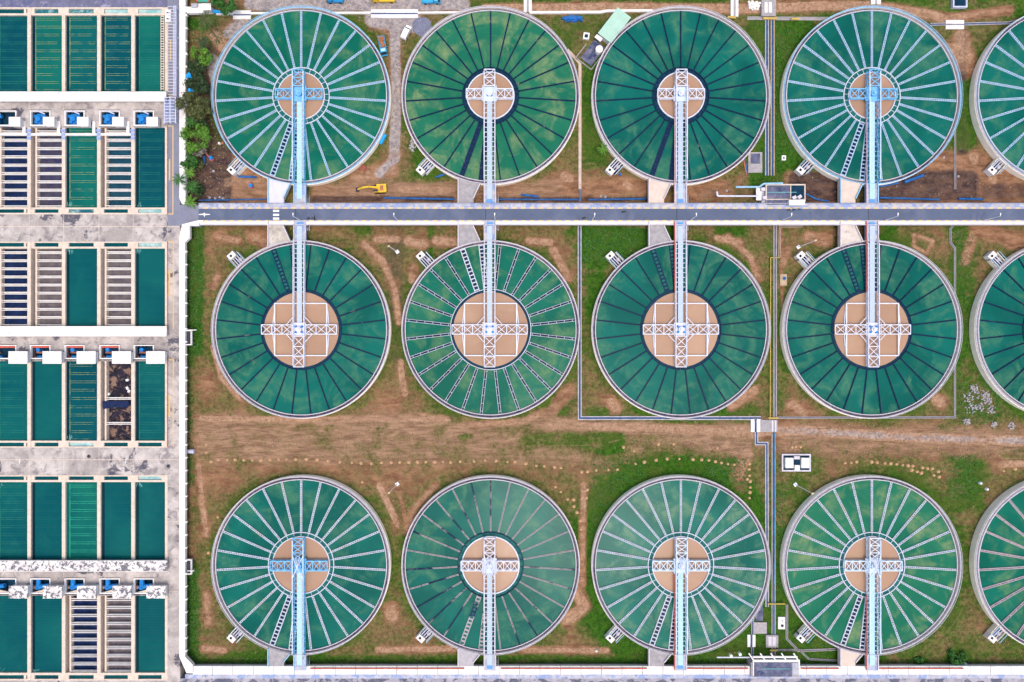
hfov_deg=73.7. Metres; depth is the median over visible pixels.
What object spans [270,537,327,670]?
walkway bridge
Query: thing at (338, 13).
kerb wall
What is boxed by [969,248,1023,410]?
settling tank
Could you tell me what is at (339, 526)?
settling tank
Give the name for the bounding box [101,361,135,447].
filter basin
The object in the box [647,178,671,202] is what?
ramp platform
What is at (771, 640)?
manhole box
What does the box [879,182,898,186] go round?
pipe
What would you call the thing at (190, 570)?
platform
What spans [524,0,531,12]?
culvert
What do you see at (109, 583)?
valve pit
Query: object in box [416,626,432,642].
valve chamber
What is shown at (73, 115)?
valve pit
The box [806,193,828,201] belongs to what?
pipe
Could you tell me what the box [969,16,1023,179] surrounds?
settling tank
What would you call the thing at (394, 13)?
culvert
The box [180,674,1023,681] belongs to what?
bottom deck
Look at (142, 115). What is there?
valve pit
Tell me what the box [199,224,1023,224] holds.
parapet
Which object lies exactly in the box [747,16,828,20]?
drain
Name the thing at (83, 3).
deck
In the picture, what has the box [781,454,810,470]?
inspection box
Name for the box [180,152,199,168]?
tree
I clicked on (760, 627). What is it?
concrete pad
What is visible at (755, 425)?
culvert
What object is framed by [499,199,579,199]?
pipe
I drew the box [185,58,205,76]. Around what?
tree
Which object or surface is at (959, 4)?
inspection box
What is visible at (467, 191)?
ramp platform
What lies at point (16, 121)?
cabin
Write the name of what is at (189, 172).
palm tree
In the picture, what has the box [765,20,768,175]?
drain
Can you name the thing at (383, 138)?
pipe
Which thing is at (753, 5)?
rubble heap
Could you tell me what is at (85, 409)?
filter basin
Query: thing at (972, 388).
rubble heap
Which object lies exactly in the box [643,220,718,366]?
walkway bridge
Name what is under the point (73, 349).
valve pit
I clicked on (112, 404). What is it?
tarpaulin
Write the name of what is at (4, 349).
valve pit
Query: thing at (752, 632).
drain
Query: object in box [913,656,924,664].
bush
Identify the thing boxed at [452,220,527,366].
walkway bridge
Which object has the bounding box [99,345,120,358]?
valve pit
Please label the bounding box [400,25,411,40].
van
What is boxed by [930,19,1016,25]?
drain
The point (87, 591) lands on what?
cabin
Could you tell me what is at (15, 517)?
filter basin
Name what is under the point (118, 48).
filter basin
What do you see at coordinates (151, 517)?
filter basin
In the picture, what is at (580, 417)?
drain
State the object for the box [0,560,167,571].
gallery roof
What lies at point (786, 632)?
drain
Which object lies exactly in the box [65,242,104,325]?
filter basin
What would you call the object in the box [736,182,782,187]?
pipe
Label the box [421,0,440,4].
lorry
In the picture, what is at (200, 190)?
tree
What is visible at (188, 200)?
palm tree
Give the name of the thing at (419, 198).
pipe
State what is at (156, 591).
cabin
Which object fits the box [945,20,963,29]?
culvert
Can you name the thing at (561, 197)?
stones
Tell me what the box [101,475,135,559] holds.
filter basin
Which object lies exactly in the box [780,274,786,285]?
concrete pad
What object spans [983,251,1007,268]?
valve chamber
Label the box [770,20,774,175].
drain
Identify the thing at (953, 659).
bush
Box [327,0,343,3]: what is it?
lorry
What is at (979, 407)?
rubble heap
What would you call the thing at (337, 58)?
settling tank
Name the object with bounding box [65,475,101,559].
filter basin
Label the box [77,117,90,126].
cabin
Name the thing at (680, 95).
walkway bridge
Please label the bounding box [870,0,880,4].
culvert
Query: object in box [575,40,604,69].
tank pad
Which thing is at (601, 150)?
palm tree
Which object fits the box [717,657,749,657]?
pipe
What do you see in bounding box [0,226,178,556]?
deck joint
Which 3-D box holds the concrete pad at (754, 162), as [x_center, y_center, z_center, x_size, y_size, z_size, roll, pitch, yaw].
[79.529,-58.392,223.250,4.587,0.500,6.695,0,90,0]
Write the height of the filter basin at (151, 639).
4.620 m
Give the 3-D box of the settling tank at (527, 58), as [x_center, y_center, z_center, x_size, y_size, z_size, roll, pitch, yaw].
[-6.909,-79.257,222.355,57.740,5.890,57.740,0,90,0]
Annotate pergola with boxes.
[164,97,178,124]
[168,6,178,97]
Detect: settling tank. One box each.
[211,5,391,186]
[211,240,391,418]
[211,474,391,655]
[401,5,579,186]
[401,240,579,418]
[401,474,579,655]
[591,5,770,186]
[591,240,770,418]
[591,474,770,655]
[779,5,962,186]
[780,240,962,418]
[780,474,962,655]
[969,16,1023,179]
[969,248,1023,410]
[969,481,1023,644]
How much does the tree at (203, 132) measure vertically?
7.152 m
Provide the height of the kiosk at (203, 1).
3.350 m
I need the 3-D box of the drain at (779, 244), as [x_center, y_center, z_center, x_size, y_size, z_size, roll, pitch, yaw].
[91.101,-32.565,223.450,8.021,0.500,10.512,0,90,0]
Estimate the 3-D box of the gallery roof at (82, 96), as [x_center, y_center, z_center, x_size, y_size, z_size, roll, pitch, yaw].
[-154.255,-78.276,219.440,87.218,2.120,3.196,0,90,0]
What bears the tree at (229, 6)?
on the ground at (384, 436)
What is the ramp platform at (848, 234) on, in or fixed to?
on the ground at (384, 436)
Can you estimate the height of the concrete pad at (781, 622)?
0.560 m
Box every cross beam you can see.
[0,121,30,138]
[30,121,65,138]
[65,121,100,138]
[100,121,134,138]
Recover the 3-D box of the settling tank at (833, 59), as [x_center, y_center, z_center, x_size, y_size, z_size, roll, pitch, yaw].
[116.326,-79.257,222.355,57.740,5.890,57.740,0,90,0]
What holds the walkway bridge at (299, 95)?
on the settling tank at (337, 58)
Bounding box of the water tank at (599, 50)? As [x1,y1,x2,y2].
[595,45,602,54]
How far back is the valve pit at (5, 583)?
223.00 m
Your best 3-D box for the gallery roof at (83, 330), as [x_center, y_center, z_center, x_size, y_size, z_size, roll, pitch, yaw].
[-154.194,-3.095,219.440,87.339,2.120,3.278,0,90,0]
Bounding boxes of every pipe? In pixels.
[187,449,194,453]
[198,199,266,200]
[238,175,256,177]
[310,668,963,668]
[379,134,386,144]
[384,197,454,199]
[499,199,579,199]
[521,194,538,196]
[589,198,645,200]
[716,191,758,196]
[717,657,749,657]
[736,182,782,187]
[763,17,776,19]
[767,603,784,604]
[770,257,779,416]
[773,433,774,634]
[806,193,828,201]
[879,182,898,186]
[879,197,939,200]
[903,174,923,182]
[958,198,983,199]
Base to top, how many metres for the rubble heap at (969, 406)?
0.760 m
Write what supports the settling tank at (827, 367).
on the ground at (384, 436)
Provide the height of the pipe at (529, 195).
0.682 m
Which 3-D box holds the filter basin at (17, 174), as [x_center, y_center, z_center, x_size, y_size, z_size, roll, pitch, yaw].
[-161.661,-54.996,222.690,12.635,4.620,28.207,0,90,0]
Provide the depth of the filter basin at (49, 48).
221.10 m
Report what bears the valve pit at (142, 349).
on the deck at (169, 343)
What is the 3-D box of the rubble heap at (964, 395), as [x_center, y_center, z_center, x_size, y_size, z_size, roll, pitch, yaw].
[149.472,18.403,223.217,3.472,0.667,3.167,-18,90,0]
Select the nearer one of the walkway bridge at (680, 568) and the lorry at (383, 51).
the walkway bridge at (680, 568)
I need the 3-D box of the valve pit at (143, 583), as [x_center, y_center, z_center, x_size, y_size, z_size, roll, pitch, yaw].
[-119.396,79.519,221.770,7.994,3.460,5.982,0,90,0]
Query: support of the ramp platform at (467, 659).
on the ground at (384, 436)
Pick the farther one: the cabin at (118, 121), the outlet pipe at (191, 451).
the outlet pipe at (191, 451)
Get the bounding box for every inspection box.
[583,32,589,39]
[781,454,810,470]
[951,0,967,8]
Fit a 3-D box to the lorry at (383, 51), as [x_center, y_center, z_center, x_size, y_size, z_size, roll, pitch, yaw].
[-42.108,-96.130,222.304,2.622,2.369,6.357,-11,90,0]
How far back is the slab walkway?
220.45 m
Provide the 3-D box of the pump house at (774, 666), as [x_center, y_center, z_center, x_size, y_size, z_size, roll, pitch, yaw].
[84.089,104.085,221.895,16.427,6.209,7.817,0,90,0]
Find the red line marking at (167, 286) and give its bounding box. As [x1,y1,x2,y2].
[167,126,167,446]
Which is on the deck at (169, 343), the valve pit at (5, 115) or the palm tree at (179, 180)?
the valve pit at (5, 115)
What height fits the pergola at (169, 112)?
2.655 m
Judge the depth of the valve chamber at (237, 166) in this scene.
221.69 m
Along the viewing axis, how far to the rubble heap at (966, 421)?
223.16 m
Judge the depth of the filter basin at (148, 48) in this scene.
221.10 m
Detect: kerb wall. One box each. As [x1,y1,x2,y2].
[249,12,370,14]
[418,11,459,14]
[529,9,652,14]
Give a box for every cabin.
[8,351,30,363]
[9,117,23,126]
[9,585,30,598]
[42,351,64,363]
[43,117,56,126]
[43,585,64,598]
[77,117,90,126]
[77,351,97,363]
[77,585,98,598]
[112,117,125,126]
[112,351,132,363]
[112,585,133,598]
[146,117,159,126]
[146,351,166,363]
[146,585,167,598]
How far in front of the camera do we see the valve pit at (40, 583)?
220.93 m
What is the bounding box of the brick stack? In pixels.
[359,164,366,171]
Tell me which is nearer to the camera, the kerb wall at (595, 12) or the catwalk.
the catwalk
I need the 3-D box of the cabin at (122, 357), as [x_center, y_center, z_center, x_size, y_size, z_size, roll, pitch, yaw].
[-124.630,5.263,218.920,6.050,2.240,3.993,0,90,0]
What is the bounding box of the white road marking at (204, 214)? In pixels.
[199,210,278,219]
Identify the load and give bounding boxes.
[378,36,385,47]
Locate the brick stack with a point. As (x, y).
(362, 167)
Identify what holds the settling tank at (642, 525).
on the ground at (384, 436)
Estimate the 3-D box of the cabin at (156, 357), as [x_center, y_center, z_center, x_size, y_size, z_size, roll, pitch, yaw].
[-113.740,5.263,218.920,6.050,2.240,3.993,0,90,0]
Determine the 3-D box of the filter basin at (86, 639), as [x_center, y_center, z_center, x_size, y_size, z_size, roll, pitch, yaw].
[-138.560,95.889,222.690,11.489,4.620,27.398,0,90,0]
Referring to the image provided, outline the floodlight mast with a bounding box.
[793,482,813,494]
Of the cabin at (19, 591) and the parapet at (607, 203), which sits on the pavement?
the parapet at (607, 203)
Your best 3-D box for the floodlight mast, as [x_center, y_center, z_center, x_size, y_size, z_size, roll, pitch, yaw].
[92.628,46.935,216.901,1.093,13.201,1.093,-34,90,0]
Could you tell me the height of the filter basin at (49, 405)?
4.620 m
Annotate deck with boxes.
[0,0,167,6]
[0,91,184,681]
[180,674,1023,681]
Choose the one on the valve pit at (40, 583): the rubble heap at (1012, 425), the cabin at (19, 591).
the cabin at (19, 591)
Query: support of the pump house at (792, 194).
on the ground at (384, 436)
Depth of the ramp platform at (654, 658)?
220.34 m
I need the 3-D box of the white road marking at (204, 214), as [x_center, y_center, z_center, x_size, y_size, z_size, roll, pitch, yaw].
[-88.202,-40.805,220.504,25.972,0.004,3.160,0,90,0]
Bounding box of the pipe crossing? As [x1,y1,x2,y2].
[760,420,776,431]
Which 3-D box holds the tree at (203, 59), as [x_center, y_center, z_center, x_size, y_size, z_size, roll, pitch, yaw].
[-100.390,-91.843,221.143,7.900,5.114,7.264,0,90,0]
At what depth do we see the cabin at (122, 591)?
217.80 m
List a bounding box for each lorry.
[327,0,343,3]
[372,0,394,3]
[377,35,387,56]
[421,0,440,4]
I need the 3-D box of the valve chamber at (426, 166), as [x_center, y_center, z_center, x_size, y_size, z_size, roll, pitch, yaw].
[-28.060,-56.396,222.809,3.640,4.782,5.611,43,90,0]
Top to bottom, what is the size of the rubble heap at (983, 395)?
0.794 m
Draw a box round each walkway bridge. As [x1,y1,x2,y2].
[261,220,336,366]
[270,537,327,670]
[275,69,322,204]
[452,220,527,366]
[461,537,518,670]
[466,69,512,204]
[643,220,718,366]
[652,537,709,670]
[657,69,704,204]
[834,220,910,366]
[843,537,902,670]
[848,69,897,204]
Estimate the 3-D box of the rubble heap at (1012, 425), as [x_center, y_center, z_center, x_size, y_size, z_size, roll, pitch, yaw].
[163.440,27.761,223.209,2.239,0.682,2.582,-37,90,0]
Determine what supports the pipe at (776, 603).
on the drain at (766, 444)
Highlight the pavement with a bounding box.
[199,204,1023,206]
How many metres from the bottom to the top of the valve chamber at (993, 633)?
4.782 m
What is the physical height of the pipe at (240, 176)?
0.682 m
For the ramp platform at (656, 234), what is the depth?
220.34 m
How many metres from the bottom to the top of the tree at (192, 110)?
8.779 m
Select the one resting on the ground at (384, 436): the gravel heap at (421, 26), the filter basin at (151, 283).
the gravel heap at (421, 26)
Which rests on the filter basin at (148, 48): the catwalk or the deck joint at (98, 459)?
the catwalk
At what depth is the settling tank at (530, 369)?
221.00 m
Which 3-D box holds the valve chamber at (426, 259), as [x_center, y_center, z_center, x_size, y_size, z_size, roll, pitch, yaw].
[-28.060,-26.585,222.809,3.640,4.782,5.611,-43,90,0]
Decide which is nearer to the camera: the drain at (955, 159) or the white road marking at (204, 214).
the white road marking at (204, 214)
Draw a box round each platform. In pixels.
[186,330,192,344]
[186,559,193,574]
[267,178,291,202]
[267,221,291,245]
[267,648,290,666]
[458,178,480,202]
[458,221,480,245]
[458,649,480,666]
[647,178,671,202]
[647,221,670,246]
[647,648,670,666]
[837,178,862,202]
[837,221,862,246]
[838,648,862,666]
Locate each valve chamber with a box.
[227,157,246,176]
[227,251,245,267]
[227,628,243,642]
[416,158,434,176]
[416,251,433,266]
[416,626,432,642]
[605,157,624,176]
[605,251,624,268]
[605,625,623,642]
[793,157,815,176]
[794,251,815,268]
[794,624,815,642]
[983,157,1007,176]
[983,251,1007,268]
[983,623,1007,642]
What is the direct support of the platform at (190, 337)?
attached to the edge wall at (185, 237)
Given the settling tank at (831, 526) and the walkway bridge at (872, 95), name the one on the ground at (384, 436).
the settling tank at (831, 526)
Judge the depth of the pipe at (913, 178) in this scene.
222.75 m
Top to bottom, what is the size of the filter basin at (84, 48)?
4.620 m
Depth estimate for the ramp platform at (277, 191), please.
220.34 m
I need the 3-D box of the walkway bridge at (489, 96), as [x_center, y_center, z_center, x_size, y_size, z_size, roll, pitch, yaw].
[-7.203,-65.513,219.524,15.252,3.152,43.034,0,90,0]
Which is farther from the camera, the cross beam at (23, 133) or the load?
the load
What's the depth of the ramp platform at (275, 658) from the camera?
220.34 m
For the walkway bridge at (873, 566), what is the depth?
219.55 m
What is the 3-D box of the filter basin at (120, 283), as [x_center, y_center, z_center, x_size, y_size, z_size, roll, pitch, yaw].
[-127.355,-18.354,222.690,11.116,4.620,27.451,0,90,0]
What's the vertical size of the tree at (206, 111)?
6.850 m
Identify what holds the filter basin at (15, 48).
on the ground at (384, 436)
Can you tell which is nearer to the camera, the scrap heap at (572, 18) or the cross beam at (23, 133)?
the cross beam at (23, 133)
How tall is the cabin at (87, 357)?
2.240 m
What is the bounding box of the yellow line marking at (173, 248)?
[167,6,173,446]
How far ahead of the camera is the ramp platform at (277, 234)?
220.34 m
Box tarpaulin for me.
[102,401,129,408]
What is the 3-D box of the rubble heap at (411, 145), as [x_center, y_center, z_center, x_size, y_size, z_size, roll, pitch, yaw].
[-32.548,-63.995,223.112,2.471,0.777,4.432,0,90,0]
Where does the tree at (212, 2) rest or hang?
on the ground at (384, 436)
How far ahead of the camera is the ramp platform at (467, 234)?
220.34 m
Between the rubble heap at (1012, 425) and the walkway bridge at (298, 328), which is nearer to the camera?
the walkway bridge at (298, 328)
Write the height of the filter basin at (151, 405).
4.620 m
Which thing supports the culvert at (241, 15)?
on the ground at (384, 436)
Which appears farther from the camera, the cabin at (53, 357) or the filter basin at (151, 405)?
the filter basin at (151, 405)
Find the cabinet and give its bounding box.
[165,9,173,23]
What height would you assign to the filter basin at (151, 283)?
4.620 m
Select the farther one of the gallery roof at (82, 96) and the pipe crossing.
the pipe crossing
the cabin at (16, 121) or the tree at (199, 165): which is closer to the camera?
the cabin at (16, 121)
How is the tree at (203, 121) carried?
on the ground at (384, 436)
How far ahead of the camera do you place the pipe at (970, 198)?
222.87 m
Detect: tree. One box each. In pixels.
[172,173,188,186]
[174,89,204,118]
[179,123,213,153]
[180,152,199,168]
[182,73,209,99]
[183,179,200,193]
[184,166,197,178]
[184,193,197,208]
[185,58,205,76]
[185,116,196,127]
[188,45,212,66]
[188,98,212,120]
[191,118,209,126]
[191,142,207,156]
[192,184,204,196]
[195,156,204,170]
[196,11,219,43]
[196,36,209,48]
[208,0,223,8]
[214,0,235,16]
[596,143,607,155]
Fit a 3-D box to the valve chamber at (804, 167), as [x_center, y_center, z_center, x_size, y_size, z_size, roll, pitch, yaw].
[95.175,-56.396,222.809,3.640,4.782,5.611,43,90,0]
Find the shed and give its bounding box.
[594,8,630,44]
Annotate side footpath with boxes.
[199,221,1023,223]
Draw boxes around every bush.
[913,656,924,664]
[947,649,966,665]
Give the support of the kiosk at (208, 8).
on the ground at (384, 436)
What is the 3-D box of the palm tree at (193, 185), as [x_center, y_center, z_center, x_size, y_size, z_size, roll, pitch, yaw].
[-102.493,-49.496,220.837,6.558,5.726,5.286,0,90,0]
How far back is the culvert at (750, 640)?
223.02 m
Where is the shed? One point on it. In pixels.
(616, 23)
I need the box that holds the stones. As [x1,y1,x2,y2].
[189,1,1023,660]
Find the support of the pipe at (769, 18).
on the drain at (789, 18)
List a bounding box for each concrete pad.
[748,152,761,172]
[754,606,766,633]
[778,616,784,628]
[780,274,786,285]
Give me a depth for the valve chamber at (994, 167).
221.69 m
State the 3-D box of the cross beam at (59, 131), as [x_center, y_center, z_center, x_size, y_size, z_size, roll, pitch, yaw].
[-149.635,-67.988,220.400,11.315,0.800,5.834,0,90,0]
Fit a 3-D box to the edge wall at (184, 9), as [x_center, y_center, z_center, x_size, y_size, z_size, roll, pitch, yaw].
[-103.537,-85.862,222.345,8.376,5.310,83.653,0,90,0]
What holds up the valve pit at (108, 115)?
on the deck at (169, 343)
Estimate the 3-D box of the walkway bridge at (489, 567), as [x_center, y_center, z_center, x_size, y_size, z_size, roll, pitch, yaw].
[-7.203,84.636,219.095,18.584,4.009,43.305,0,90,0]
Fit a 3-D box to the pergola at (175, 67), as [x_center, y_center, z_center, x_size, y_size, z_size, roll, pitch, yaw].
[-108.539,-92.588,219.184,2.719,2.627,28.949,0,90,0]
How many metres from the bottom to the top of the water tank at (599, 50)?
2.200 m
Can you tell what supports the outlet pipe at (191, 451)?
attached to the edge wall at (185, 237)
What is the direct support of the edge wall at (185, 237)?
on the ground at (384, 436)
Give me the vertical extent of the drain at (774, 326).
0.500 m
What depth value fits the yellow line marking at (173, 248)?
220.49 m
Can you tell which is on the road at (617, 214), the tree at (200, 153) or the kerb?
the kerb
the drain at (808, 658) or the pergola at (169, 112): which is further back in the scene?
the drain at (808, 658)
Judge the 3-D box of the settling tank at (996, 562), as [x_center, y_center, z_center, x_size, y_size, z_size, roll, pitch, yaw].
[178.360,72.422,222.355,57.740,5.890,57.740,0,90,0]
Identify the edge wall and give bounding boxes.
[179,0,204,204]
[179,220,203,672]
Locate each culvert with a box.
[233,10,250,19]
[371,9,417,17]
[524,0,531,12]
[730,0,737,16]
[747,634,754,646]
[750,419,759,431]
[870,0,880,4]
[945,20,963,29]
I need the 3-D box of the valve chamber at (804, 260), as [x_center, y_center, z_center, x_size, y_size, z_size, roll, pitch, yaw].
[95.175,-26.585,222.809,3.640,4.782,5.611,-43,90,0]
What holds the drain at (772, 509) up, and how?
on the ground at (384, 436)
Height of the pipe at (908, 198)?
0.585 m
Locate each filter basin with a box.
[0,7,31,90]
[0,128,34,213]
[0,242,34,325]
[0,361,31,447]
[0,475,31,559]
[0,596,31,679]
[31,7,66,90]
[31,128,66,213]
[31,242,66,325]
[31,361,66,447]
[31,475,66,559]
[31,595,68,679]
[65,7,101,90]
[65,128,104,213]
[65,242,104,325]
[65,361,104,447]
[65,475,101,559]
[65,595,104,679]
[101,7,135,90]
[101,128,135,213]
[101,242,135,325]
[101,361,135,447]
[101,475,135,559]
[101,595,135,679]
[135,7,167,90]
[135,128,166,213]
[135,242,166,325]
[135,361,167,447]
[135,475,167,559]
[135,595,167,679]
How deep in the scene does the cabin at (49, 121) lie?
217.80 m
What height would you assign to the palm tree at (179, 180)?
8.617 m
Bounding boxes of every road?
[168,0,202,226]
[199,209,1023,219]
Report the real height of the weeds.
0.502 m
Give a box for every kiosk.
[191,3,213,13]
[196,0,211,5]
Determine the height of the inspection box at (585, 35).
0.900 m
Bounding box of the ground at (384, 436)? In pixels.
[0,0,1023,673]
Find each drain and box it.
[578,226,760,419]
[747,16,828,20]
[751,618,753,655]
[754,418,768,606]
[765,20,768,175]
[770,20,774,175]
[771,434,775,655]
[773,226,776,416]
[777,649,837,661]
[778,225,802,256]
[778,225,955,418]
[785,604,837,651]
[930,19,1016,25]
[954,128,955,188]
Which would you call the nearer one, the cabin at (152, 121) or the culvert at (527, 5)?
the cabin at (152, 121)
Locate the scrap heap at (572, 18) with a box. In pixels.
[561,14,582,22]
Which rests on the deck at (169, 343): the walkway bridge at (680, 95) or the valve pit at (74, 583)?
the valve pit at (74, 583)
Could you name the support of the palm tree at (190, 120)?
on the ground at (384, 436)
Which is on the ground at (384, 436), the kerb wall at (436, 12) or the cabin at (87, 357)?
the kerb wall at (436, 12)
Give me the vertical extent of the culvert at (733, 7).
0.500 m
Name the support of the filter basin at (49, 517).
on the deck at (169, 343)
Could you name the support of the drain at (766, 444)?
on the ground at (384, 436)
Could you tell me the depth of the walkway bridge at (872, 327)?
219.55 m
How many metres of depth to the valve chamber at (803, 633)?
221.70 m
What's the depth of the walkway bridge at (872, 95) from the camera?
219.55 m
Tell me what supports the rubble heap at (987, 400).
on the ground at (384, 436)
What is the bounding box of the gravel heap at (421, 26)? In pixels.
[412,17,431,37]
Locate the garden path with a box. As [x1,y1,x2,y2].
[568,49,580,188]
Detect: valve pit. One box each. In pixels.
[0,110,16,126]
[0,345,16,358]
[0,578,16,593]
[30,110,50,126]
[30,345,50,358]
[30,578,50,593]
[64,110,84,126]
[64,345,84,358]
[64,578,84,593]
[99,110,120,126]
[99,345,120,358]
[99,578,120,593]
[133,110,154,126]
[133,345,154,358]
[133,578,154,593]
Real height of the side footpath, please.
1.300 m
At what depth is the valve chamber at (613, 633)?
221.67 m
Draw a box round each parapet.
[199,203,1023,203]
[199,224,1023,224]
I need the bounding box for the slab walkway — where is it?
[185,664,1023,678]
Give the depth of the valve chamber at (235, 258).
221.64 m
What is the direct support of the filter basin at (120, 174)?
on the deck at (169, 343)
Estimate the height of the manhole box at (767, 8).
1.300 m
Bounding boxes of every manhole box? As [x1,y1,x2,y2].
[760,0,775,16]
[765,634,777,646]
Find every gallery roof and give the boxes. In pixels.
[0,91,166,101]
[0,326,166,335]
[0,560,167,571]
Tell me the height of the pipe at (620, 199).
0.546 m
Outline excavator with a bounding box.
[356,184,386,193]
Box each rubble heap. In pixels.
[409,138,415,151]
[747,0,760,10]
[963,392,973,401]
[963,419,970,424]
[965,403,975,413]
[970,384,977,392]
[974,403,983,411]
[976,390,985,399]
[983,397,991,404]
[987,406,995,413]
[1007,422,1014,429]
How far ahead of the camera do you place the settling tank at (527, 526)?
221.00 m
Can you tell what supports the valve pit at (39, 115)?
on the deck at (169, 343)
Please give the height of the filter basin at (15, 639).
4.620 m
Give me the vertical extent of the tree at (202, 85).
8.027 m
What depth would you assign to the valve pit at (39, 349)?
220.70 m
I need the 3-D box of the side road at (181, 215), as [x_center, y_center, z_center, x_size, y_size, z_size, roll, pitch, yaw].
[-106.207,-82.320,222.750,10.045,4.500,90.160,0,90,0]
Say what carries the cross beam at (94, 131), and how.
on the deck at (169, 343)
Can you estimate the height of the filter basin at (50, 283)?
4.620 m
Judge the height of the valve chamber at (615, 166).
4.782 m
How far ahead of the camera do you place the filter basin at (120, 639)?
221.59 m
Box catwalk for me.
[161,16,164,90]
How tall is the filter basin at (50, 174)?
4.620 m
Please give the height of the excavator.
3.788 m
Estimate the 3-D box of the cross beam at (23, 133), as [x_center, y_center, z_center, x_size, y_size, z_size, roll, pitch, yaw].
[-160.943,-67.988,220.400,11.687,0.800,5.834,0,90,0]
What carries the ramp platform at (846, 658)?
on the ground at (384, 436)
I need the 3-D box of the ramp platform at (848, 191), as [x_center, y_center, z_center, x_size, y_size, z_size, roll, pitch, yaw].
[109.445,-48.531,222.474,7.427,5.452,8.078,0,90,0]
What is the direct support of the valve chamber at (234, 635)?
on the ground at (384, 436)
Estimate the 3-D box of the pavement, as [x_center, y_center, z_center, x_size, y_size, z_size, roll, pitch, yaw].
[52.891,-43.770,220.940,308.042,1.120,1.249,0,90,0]
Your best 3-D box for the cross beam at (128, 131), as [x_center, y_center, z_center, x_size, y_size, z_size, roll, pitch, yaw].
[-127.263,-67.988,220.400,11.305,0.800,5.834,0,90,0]
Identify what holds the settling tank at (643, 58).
on the ground at (384, 436)
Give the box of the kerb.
[199,207,1023,220]
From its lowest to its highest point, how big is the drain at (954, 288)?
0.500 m
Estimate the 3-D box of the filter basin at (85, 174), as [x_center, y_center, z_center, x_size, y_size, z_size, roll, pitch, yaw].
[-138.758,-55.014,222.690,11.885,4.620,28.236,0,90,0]
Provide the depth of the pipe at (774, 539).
222.83 m
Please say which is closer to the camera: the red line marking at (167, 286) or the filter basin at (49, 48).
the red line marking at (167, 286)
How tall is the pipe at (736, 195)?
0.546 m
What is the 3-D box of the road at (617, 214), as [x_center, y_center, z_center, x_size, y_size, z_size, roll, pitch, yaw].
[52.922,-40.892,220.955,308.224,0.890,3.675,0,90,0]
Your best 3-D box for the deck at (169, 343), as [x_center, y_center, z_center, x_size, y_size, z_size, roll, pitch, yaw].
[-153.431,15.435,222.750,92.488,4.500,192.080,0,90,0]
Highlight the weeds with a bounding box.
[187,15,1000,663]
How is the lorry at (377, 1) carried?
on the ground at (384, 436)
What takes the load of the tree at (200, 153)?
on the ground at (384, 436)
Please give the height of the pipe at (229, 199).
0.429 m
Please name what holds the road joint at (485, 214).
on the road at (617, 214)
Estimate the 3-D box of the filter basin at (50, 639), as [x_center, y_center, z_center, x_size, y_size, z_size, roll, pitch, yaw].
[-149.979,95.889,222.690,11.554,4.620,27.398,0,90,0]
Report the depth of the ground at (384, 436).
223.50 m
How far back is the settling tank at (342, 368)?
221.00 m
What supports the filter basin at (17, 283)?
on the deck at (169, 343)
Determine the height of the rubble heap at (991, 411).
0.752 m
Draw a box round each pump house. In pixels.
[747,653,799,676]
[756,184,805,205]
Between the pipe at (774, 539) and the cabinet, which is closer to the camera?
the cabinet
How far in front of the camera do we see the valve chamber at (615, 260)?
221.69 m
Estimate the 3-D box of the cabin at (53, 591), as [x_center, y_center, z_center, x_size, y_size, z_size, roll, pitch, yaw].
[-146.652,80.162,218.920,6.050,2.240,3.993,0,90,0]
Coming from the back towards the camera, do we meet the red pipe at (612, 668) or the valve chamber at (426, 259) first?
the valve chamber at (426, 259)
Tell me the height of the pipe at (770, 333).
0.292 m
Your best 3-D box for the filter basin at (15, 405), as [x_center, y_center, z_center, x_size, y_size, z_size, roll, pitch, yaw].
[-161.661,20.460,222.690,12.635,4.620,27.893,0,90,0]
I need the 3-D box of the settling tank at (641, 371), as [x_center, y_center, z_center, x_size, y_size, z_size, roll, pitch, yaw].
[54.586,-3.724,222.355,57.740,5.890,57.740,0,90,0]
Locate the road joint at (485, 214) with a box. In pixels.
[295,209,868,219]

